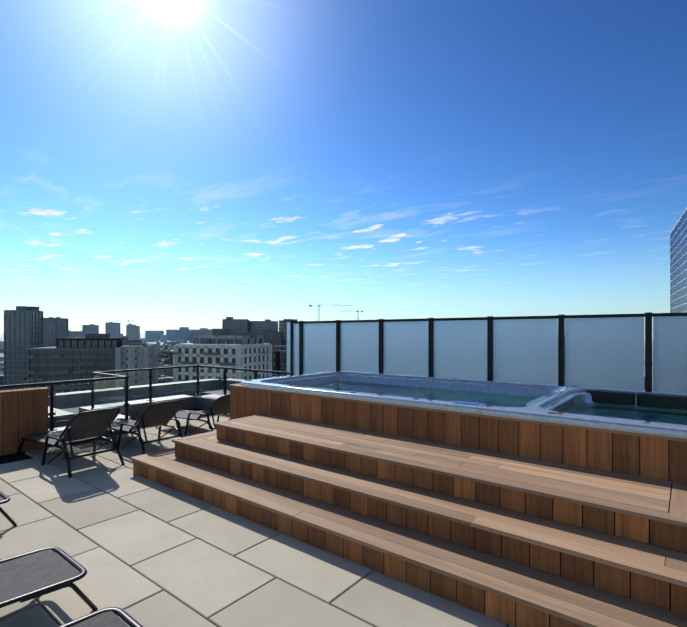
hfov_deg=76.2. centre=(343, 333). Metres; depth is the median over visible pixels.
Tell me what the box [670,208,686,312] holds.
glass tower
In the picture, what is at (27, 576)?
lounge chair
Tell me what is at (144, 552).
terrace paving
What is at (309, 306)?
tower cranes
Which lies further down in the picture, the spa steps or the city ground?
the spa steps
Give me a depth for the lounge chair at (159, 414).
6.55 m
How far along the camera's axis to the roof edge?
10.21 m
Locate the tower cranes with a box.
[115,302,362,321]
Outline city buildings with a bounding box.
[0,306,652,392]
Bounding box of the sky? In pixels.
[0,0,686,333]
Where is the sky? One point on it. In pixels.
(165, 165)
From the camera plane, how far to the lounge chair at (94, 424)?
5.79 m
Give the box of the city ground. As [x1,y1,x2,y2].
[0,334,652,390]
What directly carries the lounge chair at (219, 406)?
on the terrace paving
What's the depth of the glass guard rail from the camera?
9.04 m
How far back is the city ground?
1858.99 m
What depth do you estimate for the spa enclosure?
4.33 m
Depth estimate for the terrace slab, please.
6.91 m
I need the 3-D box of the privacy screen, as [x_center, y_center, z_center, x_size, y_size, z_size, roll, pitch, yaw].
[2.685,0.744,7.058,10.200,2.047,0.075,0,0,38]
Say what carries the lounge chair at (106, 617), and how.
on the terrace paving
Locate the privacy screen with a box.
[287,312,686,392]
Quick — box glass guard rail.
[0,365,293,430]
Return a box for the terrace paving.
[0,409,515,626]
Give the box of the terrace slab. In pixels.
[0,408,200,463]
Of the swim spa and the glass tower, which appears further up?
the glass tower
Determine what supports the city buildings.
on the city ground
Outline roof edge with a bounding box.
[48,380,229,446]
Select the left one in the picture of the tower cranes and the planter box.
the planter box
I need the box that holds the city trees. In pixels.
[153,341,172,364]
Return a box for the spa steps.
[130,413,686,626]
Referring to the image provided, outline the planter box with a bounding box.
[0,387,48,455]
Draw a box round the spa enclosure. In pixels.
[229,383,686,483]
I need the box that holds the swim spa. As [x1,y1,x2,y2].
[241,371,686,436]

